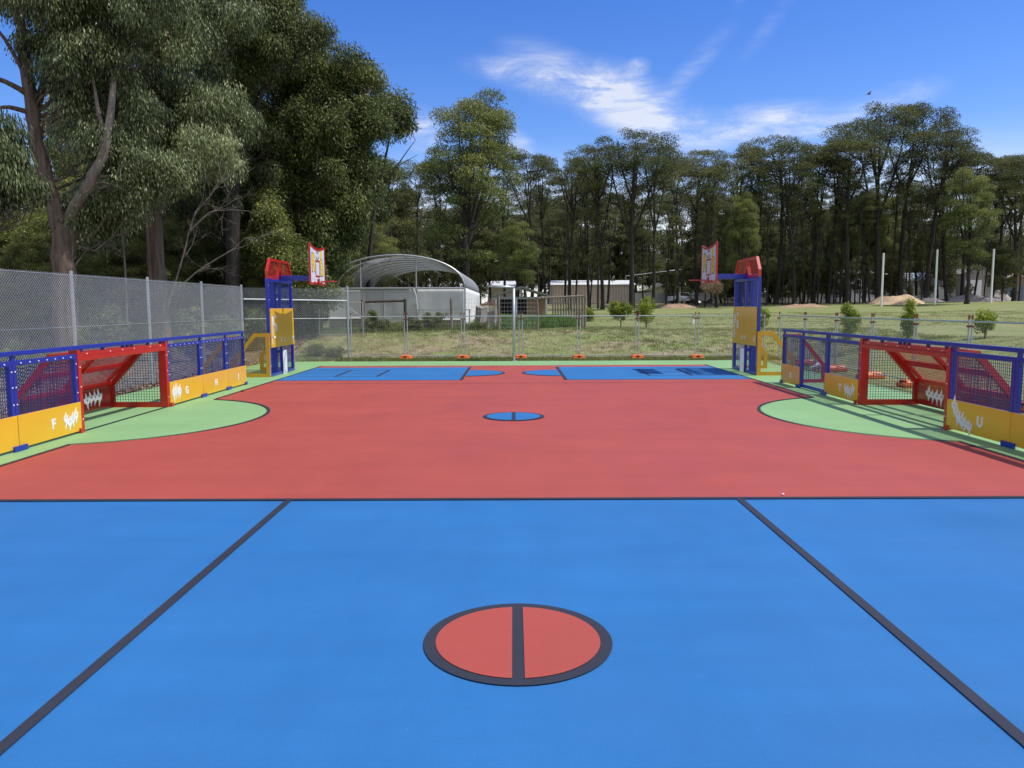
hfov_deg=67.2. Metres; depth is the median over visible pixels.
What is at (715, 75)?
sky
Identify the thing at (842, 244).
gum sapling
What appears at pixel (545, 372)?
lane semicircle
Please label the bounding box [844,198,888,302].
dense gum
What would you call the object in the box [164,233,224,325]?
understorey tree
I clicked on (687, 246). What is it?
tree
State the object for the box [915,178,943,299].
gum sapling
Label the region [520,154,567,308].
gum tree
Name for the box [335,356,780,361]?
edge grass
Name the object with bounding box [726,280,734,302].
undergrowth bush
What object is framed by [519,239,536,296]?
tree
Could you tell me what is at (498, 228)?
gum tree
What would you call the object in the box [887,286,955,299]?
sheet fence
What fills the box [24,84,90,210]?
background gum
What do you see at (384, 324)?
weed
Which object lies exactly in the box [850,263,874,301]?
undergrowth bush
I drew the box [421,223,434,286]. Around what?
tree
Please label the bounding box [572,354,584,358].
fence foot
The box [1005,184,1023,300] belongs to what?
gum tree
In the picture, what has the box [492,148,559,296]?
gum tree
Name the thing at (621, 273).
tree
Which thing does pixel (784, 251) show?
gum sapling
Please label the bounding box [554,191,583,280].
gum tree
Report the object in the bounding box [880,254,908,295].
undergrowth bush
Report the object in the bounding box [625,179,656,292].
gum tree
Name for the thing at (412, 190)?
gum tree
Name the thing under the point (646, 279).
tree
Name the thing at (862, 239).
gum sapling
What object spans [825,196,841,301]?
gum tree
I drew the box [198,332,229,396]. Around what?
barrier panel
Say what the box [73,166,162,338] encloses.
dead tree
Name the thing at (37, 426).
barrier panel
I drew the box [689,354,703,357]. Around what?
fence foot
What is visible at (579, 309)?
timber post
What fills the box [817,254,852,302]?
undergrowth bush
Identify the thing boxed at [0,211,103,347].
understorey tree
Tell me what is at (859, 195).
gum sapling
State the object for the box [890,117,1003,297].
gum tree
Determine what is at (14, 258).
understorey tree
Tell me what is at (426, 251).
tree
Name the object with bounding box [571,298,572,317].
timber post
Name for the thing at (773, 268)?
undergrowth bush
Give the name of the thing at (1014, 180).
gum tree
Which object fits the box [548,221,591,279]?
tree
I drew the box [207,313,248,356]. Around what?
understorey bush
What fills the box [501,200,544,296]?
gum tree
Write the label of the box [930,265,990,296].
grey shed
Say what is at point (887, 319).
temporary fence panel
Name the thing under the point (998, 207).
gum sapling
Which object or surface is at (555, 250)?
tree
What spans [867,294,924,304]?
dirt mound
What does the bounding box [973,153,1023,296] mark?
gum tree
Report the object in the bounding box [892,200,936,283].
gum tree
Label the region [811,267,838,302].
undergrowth bush
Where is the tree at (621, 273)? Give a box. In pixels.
[614,218,658,292]
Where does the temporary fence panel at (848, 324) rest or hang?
on the fence foot at (839, 369)
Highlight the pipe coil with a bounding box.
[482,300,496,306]
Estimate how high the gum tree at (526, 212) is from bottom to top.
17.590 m
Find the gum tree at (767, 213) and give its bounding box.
[744,201,780,242]
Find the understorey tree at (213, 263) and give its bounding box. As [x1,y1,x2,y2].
[179,219,247,323]
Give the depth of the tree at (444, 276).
105.59 m
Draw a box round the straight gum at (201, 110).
[103,0,268,359]
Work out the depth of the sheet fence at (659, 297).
111.27 m
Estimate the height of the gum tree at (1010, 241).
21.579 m
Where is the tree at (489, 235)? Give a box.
[469,211,507,304]
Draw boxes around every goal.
[7,338,173,432]
[853,335,1021,429]
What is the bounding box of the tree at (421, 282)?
[418,247,451,286]
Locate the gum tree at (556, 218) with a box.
[543,194,586,295]
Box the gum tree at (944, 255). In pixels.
[918,130,978,301]
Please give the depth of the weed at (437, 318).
34.76 m
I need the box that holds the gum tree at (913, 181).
[902,177,929,286]
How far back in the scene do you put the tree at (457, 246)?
102.77 m
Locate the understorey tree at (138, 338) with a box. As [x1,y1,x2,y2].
[76,205,177,339]
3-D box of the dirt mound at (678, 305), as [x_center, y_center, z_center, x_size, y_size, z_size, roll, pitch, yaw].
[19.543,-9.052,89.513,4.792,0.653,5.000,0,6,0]
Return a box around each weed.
[300,343,324,356]
[324,345,345,357]
[365,309,379,330]
[374,319,390,327]
[408,319,425,329]
[423,312,433,326]
[427,311,448,328]
[470,318,488,328]
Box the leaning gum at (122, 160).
[40,25,202,264]
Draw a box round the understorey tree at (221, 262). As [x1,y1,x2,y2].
[182,222,256,327]
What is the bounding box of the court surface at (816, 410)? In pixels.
[0,360,1023,464]
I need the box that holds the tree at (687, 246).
[678,195,736,292]
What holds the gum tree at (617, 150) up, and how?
on the field
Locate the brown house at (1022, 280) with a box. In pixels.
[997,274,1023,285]
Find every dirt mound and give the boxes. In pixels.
[660,303,699,308]
[779,303,827,307]
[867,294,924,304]
[914,296,944,301]
[941,294,1005,301]
[987,290,1010,300]
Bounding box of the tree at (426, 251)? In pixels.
[376,189,430,286]
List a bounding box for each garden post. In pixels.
[297,301,301,335]
[450,298,452,327]
[497,295,499,330]
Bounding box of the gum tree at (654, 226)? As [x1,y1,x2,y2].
[615,136,688,308]
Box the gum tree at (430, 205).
[418,203,433,286]
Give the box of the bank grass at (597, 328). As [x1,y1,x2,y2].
[279,326,964,361]
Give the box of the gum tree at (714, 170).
[686,149,739,306]
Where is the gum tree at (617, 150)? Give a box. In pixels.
[579,127,686,310]
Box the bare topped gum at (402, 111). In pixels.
[366,85,420,289]
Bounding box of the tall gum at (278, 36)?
[161,0,340,345]
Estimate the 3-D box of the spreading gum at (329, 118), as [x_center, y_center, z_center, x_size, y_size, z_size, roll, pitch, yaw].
[-9.560,-9.316,35.151,9.123,14.364,6.511,0,6,0]
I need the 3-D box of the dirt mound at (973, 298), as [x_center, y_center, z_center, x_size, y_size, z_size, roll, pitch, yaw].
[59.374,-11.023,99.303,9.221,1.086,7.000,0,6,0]
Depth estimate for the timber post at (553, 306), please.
49.30 m
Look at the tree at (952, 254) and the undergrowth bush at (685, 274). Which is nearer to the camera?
the undergrowth bush at (685, 274)
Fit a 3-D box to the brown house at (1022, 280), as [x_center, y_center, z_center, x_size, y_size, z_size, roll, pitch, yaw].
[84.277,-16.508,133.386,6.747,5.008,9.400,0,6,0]
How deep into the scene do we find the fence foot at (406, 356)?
27.61 m
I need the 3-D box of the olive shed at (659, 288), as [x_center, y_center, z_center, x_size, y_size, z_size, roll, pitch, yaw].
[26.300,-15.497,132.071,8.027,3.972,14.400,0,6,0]
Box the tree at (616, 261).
[602,191,650,284]
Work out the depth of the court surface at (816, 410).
13.69 m
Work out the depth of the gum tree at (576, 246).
111.95 m
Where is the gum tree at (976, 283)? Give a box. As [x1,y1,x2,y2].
[966,190,1007,294]
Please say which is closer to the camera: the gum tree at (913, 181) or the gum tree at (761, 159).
the gum tree at (761, 159)
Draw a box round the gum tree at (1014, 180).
[991,163,1023,200]
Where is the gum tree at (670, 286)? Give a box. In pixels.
[659,259,682,296]
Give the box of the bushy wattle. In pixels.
[239,183,344,321]
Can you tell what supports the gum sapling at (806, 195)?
on the field
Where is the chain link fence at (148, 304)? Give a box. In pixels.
[0,268,244,414]
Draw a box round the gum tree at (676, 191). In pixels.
[650,155,709,303]
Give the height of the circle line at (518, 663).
0.001 m
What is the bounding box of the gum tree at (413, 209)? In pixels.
[406,193,424,286]
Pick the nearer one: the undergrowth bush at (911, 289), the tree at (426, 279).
the undergrowth bush at (911, 289)
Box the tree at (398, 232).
[382,188,433,289]
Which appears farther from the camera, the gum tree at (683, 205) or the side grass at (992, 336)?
the gum tree at (683, 205)
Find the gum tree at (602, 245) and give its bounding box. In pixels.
[591,207,618,279]
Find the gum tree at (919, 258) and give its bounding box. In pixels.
[911,212,963,298]
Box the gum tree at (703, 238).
[698,199,736,302]
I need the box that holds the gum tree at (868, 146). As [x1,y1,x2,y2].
[790,134,906,303]
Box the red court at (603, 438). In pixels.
[0,365,1023,500]
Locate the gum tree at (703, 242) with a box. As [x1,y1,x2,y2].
[689,215,715,253]
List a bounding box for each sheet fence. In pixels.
[635,293,675,303]
[701,292,831,302]
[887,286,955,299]
[1001,286,1023,300]
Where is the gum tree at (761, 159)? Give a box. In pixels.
[730,134,834,304]
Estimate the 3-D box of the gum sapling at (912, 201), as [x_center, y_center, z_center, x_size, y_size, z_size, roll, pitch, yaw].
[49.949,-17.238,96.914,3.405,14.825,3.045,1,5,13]
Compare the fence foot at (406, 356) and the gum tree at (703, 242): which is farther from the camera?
the gum tree at (703, 242)
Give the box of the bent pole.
[487,285,516,360]
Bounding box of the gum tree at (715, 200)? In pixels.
[696,182,728,238]
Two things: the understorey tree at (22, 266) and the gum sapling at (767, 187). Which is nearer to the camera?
the understorey tree at (22, 266)
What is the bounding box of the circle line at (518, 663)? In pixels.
[423,603,612,684]
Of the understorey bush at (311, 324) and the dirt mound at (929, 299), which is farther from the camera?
the dirt mound at (929, 299)
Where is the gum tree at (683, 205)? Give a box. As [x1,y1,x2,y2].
[656,189,704,302]
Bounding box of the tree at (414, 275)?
[401,247,423,286]
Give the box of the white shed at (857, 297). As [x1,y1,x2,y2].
[816,271,874,301]
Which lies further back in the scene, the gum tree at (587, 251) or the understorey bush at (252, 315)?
the gum tree at (587, 251)
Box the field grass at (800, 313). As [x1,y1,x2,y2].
[548,310,1023,328]
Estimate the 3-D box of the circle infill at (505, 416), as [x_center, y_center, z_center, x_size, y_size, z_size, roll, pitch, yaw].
[-0.220,0.554,13.313,0.429,0.001,0.922,0,6,0]
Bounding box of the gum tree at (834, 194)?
[807,130,866,303]
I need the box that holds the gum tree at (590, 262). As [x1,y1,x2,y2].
[568,177,607,281]
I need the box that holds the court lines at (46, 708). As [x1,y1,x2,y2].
[0,364,1023,754]
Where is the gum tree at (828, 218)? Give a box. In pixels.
[808,200,832,263]
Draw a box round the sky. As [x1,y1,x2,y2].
[0,0,1023,303]
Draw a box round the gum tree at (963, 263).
[934,151,1010,295]
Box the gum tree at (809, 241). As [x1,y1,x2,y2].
[792,223,813,302]
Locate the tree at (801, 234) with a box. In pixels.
[779,215,821,277]
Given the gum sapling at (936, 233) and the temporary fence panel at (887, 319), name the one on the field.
the gum sapling at (936, 233)
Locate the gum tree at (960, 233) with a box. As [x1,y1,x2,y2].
[945,179,969,279]
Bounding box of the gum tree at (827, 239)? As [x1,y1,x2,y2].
[813,205,850,302]
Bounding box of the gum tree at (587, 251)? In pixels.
[559,144,609,306]
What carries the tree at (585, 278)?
on the field
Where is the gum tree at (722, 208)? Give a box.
[698,192,731,255]
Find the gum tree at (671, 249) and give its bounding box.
[656,183,690,278]
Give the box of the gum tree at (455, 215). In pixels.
[447,204,456,285]
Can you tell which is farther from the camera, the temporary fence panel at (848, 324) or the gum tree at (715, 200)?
the gum tree at (715, 200)
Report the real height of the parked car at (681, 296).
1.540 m
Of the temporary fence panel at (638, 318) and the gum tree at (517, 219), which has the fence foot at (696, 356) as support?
the temporary fence panel at (638, 318)
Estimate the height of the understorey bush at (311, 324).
1.560 m
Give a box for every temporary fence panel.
[350,313,404,357]
[403,313,461,355]
[460,312,519,355]
[518,312,577,355]
[576,312,636,355]
[635,312,695,355]
[695,311,764,355]
[777,311,805,357]
[803,312,836,364]
[834,313,872,371]
[870,313,915,377]
[912,314,970,385]
[966,315,1023,401]
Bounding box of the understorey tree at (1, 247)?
[0,220,32,345]
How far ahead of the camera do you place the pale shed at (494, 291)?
111.27 m
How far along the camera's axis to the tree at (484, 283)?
142.87 m
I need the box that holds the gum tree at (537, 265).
[524,184,554,296]
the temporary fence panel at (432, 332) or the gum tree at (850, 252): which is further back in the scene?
the gum tree at (850, 252)
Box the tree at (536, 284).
[523,239,557,296]
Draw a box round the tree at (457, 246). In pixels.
[450,227,461,286]
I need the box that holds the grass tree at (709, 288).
[699,280,723,307]
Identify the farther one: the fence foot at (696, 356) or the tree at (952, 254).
the tree at (952, 254)
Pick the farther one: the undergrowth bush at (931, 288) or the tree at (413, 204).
the undergrowth bush at (931, 288)
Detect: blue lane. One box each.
[276,367,468,380]
[559,366,750,379]
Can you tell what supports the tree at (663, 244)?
on the field
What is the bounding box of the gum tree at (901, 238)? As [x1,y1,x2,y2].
[864,100,960,295]
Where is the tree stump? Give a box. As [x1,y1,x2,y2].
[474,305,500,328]
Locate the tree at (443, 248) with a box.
[440,194,499,289]
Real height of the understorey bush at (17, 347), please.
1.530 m
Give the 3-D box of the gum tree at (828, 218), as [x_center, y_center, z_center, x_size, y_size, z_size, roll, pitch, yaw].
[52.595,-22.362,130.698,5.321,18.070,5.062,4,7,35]
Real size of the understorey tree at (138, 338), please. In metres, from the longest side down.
6.228 x 5.144 x 5.107 m
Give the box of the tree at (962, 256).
[948,235,977,265]
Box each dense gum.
[412,86,526,286]
[496,218,540,296]
[722,191,761,305]
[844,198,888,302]
[937,165,1004,303]
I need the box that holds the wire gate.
[318,302,363,334]
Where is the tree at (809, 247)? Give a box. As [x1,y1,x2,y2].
[808,222,872,271]
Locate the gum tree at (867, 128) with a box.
[819,101,952,298]
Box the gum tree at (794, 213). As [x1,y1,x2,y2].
[777,176,812,280]
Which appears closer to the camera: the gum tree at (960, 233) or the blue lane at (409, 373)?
the blue lane at (409, 373)
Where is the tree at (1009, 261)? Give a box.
[983,245,1023,301]
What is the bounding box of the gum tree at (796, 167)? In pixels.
[761,146,822,304]
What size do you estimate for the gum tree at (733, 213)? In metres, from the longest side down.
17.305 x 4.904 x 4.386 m
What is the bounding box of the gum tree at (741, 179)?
[714,141,774,305]
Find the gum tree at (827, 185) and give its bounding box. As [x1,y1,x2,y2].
[788,143,853,302]
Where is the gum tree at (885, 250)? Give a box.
[860,189,905,278]
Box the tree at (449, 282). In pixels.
[440,245,461,286]
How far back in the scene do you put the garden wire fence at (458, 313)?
34.66 m
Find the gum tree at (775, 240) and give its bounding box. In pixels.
[746,214,793,301]
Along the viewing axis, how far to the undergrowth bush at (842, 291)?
110.12 m
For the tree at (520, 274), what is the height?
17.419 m
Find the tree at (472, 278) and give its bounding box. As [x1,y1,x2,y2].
[455,236,495,286]
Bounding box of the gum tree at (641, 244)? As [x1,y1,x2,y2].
[625,215,656,298]
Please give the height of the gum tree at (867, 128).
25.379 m
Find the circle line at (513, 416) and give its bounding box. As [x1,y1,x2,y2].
[483,412,543,420]
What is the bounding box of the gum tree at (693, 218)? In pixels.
[678,176,715,275]
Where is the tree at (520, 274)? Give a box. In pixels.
[502,221,535,296]
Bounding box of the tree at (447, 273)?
[438,225,455,286]
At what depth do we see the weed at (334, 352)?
28.82 m
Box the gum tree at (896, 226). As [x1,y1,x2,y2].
[886,197,913,246]
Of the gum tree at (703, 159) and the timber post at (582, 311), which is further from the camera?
the gum tree at (703, 159)
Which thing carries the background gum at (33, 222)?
on the field
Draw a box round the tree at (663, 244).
[645,228,685,282]
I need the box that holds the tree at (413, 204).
[405,199,424,286]
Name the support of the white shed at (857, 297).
on the field
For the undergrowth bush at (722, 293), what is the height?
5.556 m
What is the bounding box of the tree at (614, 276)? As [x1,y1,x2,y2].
[595,262,622,279]
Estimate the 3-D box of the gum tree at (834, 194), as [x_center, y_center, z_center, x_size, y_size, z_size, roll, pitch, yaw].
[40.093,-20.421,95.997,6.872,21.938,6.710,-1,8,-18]
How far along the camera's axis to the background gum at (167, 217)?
37.21 m
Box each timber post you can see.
[552,298,553,314]
[557,298,558,314]
[560,298,561,315]
[563,298,564,314]
[565,298,566,314]
[568,298,569,317]
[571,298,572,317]
[573,298,574,317]
[576,297,577,317]
[578,297,580,325]
[581,297,583,326]
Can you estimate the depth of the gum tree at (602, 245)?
131.38 m
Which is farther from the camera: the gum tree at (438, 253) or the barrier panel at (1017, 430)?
the gum tree at (438, 253)
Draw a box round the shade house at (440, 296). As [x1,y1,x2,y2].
[328,254,479,326]
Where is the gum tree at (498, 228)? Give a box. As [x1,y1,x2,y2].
[495,206,504,280]
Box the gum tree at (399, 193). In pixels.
[382,158,411,289]
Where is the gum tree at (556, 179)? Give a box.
[543,149,607,308]
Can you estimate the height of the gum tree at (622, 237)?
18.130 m
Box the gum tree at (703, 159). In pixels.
[675,149,731,305]
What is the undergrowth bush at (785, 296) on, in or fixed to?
on the field
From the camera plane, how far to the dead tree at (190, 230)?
25.18 m
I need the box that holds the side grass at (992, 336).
[768,335,1023,390]
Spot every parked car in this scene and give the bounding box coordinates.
[667,292,694,302]
[682,292,713,302]
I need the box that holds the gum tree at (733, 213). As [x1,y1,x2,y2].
[725,191,748,302]
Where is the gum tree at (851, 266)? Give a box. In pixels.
[849,235,860,301]
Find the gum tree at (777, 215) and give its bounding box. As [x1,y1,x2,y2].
[764,178,787,263]
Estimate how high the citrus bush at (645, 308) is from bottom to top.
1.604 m
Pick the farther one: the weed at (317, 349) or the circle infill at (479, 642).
the weed at (317, 349)
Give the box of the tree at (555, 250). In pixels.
[520,197,573,296]
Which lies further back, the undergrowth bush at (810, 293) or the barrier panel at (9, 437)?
the undergrowth bush at (810, 293)
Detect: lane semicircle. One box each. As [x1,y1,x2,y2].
[466,370,501,375]
[524,370,559,374]
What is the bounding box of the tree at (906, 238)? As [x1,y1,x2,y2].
[885,207,940,269]
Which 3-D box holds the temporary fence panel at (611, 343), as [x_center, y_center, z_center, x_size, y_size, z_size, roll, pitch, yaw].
[3.383,-1.754,27.634,2.143,1.650,0.070,0,6,1]
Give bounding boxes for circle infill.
[436,607,511,677]
[487,412,511,419]
[515,412,539,419]
[523,607,599,677]
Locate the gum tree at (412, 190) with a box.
[397,159,434,286]
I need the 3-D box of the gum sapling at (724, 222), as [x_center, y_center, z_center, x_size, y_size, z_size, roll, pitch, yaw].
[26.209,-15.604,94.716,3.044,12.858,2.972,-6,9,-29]
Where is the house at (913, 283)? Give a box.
[884,273,925,296]
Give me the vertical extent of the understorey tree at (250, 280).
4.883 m
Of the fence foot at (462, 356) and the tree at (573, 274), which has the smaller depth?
the fence foot at (462, 356)
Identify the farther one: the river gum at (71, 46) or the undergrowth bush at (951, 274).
the undergrowth bush at (951, 274)
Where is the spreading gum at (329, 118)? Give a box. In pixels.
[220,20,400,335]
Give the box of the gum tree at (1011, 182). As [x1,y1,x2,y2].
[979,153,1023,300]
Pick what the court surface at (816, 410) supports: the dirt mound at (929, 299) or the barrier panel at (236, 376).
the barrier panel at (236, 376)
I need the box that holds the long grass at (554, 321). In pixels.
[490,313,579,329]
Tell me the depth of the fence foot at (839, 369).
22.21 m
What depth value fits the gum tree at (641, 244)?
107.59 m
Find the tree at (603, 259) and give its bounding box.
[579,226,620,279]
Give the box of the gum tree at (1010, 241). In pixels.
[997,182,1021,272]
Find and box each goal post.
[880,253,884,305]
[934,249,938,304]
[990,249,994,302]
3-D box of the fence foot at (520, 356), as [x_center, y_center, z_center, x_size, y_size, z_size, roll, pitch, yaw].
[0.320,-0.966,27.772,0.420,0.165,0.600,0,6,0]
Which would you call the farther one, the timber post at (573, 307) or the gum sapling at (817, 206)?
the gum sapling at (817, 206)
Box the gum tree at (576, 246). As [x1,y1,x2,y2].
[564,178,593,303]
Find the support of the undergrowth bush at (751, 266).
on the field
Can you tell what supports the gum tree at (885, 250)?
on the field
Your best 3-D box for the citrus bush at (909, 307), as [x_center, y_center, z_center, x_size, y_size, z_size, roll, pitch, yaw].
[14.644,-2.398,28.381,0.728,1.666,0.794,0,6,0]
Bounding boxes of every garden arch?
[361,299,406,331]
[536,295,585,330]
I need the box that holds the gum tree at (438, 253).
[412,150,458,286]
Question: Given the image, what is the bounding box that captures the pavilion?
[491,286,550,314]
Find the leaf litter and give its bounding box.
[0,334,316,418]
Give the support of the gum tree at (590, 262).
on the field
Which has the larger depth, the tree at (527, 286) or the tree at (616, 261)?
the tree at (527, 286)
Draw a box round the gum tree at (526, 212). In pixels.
[515,206,537,267]
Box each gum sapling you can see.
[583,173,613,308]
[583,187,607,308]
[619,179,644,308]
[657,194,681,304]
[666,215,687,303]
[695,194,718,306]
[713,205,734,305]
[736,177,764,291]
[751,170,780,305]
[776,198,803,304]
[778,177,802,304]
[790,180,817,303]
[802,175,832,303]
[803,194,825,302]
[825,189,855,303]
[829,181,856,302]
[843,172,878,303]
[852,191,879,302]
[854,175,883,302]
[880,159,914,296]
[897,188,923,294]
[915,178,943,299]
[920,189,948,297]
[981,190,1007,296]
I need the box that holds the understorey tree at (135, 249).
[86,214,201,343]
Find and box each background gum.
[0,161,61,341]
[0,201,31,304]
[8,163,168,326]
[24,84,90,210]
[39,60,203,335]
[161,177,240,318]
[208,221,276,313]
[269,101,391,320]
[308,213,362,328]
[335,219,404,289]
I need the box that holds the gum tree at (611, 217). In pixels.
[588,199,626,303]
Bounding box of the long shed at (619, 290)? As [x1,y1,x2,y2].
[547,280,635,303]
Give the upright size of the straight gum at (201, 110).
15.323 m
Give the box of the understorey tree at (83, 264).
[19,232,122,333]
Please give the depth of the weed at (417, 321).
34.39 m
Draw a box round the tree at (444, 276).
[418,206,462,286]
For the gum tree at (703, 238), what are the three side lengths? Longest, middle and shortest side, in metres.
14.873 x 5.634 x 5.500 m
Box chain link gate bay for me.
[243,286,349,362]
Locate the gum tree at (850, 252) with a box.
[829,192,868,301]
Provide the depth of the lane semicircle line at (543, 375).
21.14 m
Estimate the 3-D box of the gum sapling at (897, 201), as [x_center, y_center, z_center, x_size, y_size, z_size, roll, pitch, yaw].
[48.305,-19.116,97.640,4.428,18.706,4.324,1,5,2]
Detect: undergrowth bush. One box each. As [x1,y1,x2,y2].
[679,253,702,299]
[692,254,733,303]
[717,273,732,300]
[721,284,733,302]
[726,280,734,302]
[730,250,764,298]
[751,255,773,291]
[756,257,787,302]
[769,277,787,302]
[779,285,788,302]
[780,251,820,302]
[802,256,831,302]
[806,285,811,300]
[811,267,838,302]
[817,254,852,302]
[835,282,851,299]
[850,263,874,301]
[867,269,886,296]
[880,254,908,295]
[883,264,907,295]
[906,284,913,295]
[919,280,934,296]
[939,267,959,297]
[964,284,973,294]
[986,272,1003,291]
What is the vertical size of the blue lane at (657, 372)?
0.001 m
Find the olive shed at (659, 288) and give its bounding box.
[637,283,693,302]
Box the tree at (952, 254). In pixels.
[903,230,963,280]
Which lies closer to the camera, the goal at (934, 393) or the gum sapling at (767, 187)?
the goal at (934, 393)
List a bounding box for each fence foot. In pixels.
[400,355,412,358]
[457,355,468,358]
[515,355,526,358]
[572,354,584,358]
[630,354,643,359]
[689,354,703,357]
[830,365,845,371]
[856,371,884,377]
[896,379,924,387]
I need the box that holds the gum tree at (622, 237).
[612,203,634,279]
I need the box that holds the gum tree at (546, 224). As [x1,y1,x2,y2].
[533,210,565,303]
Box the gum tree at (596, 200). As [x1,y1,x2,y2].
[562,135,640,309]
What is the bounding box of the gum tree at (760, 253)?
[727,136,783,273]
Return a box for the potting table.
[415,309,470,324]
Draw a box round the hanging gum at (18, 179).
[0,107,56,231]
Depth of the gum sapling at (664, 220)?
90.39 m
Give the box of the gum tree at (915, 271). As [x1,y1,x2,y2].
[894,183,934,295]
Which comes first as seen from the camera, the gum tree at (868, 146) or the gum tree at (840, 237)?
the gum tree at (868, 146)
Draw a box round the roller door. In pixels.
[965,280,981,295]
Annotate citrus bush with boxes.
[607,300,633,326]
[633,295,656,327]
[760,307,771,326]
[839,300,861,338]
[898,296,919,338]
[970,307,1000,337]
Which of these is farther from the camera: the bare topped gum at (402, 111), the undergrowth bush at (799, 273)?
the undergrowth bush at (799, 273)
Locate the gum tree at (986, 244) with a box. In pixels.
[964,173,1014,266]
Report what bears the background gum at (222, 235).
on the field
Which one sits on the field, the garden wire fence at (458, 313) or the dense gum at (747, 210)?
the dense gum at (747, 210)
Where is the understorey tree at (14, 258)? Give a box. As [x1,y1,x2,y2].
[0,239,50,348]
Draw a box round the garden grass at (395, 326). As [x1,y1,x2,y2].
[316,322,491,334]
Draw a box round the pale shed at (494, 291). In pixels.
[487,281,515,303]
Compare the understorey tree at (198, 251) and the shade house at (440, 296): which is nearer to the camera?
the understorey tree at (198, 251)
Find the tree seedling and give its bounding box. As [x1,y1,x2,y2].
[586,307,594,321]
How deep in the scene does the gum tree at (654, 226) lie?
81.33 m
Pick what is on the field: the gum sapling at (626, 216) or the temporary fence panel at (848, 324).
the gum sapling at (626, 216)
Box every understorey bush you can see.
[0,334,49,390]
[65,300,134,382]
[172,306,213,361]
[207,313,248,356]
[240,307,266,350]
[299,302,329,334]
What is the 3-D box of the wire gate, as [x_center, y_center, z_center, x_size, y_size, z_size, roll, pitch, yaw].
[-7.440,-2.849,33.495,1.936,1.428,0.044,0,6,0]
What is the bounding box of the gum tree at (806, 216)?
[797,181,820,285]
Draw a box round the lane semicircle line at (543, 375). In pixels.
[522,370,560,375]
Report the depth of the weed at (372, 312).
34.63 m
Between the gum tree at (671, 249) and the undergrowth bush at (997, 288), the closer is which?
the undergrowth bush at (997, 288)
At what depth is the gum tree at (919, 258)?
111.81 m
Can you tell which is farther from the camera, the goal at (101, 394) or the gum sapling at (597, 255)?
the gum sapling at (597, 255)
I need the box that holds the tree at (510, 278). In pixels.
[485,241,520,285]
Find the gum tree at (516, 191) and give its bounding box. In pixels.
[483,165,530,296]
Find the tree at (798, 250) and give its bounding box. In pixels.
[786,237,817,291]
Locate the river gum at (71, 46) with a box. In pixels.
[0,0,219,369]
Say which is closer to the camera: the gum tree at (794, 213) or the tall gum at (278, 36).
the tall gum at (278, 36)
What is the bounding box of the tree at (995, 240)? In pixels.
[971,214,1023,271]
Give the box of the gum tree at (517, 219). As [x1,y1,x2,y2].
[497,208,523,280]
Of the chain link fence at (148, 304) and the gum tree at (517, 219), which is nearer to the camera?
the chain link fence at (148, 304)
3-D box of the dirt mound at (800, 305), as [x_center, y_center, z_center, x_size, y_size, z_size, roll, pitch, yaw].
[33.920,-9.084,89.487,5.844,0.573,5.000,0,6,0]
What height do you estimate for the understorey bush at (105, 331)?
2.378 m
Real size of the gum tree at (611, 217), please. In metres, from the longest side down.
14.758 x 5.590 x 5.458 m
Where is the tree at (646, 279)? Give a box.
[637,252,666,289]
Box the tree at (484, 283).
[472,214,506,296]
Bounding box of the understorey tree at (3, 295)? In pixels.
[0,223,45,342]
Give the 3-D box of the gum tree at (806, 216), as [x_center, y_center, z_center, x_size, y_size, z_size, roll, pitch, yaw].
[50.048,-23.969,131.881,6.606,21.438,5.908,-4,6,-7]
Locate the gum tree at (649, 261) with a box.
[643,195,660,288]
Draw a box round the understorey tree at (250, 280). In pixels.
[224,240,295,322]
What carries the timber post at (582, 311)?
on the field
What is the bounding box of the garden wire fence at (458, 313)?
[409,298,527,327]
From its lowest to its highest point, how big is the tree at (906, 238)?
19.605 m
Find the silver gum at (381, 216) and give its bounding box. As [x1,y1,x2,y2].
[368,157,404,284]
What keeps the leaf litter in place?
on the field
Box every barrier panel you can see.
[0,352,21,453]
[9,346,81,450]
[167,335,204,404]
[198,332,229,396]
[203,331,247,389]
[779,329,824,387]
[798,330,827,394]
[823,332,860,402]
[946,343,1016,446]
[1007,348,1023,448]
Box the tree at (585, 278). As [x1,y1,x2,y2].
[577,232,595,279]
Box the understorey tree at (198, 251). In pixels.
[163,219,247,330]
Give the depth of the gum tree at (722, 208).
129.64 m
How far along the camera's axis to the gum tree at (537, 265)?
128.66 m
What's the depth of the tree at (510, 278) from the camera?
132.10 m
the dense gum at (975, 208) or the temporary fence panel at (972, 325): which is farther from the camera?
the dense gum at (975, 208)
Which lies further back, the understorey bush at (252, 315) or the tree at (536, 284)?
the tree at (536, 284)
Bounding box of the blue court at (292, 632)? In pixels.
[0,498,1023,767]
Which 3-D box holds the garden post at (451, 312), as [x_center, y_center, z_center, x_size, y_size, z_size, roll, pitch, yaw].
[-2.723,-3.051,34.673,0.134,1.597,0.140,0,6,0]
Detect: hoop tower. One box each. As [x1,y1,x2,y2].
[231,243,337,376]
[689,241,795,375]
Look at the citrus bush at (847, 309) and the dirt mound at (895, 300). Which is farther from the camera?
the dirt mound at (895, 300)
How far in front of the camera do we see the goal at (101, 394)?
13.91 m
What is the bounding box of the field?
[0,301,1023,413]
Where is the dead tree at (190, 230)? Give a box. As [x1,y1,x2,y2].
[163,149,279,319]
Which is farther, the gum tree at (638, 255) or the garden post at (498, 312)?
the gum tree at (638, 255)

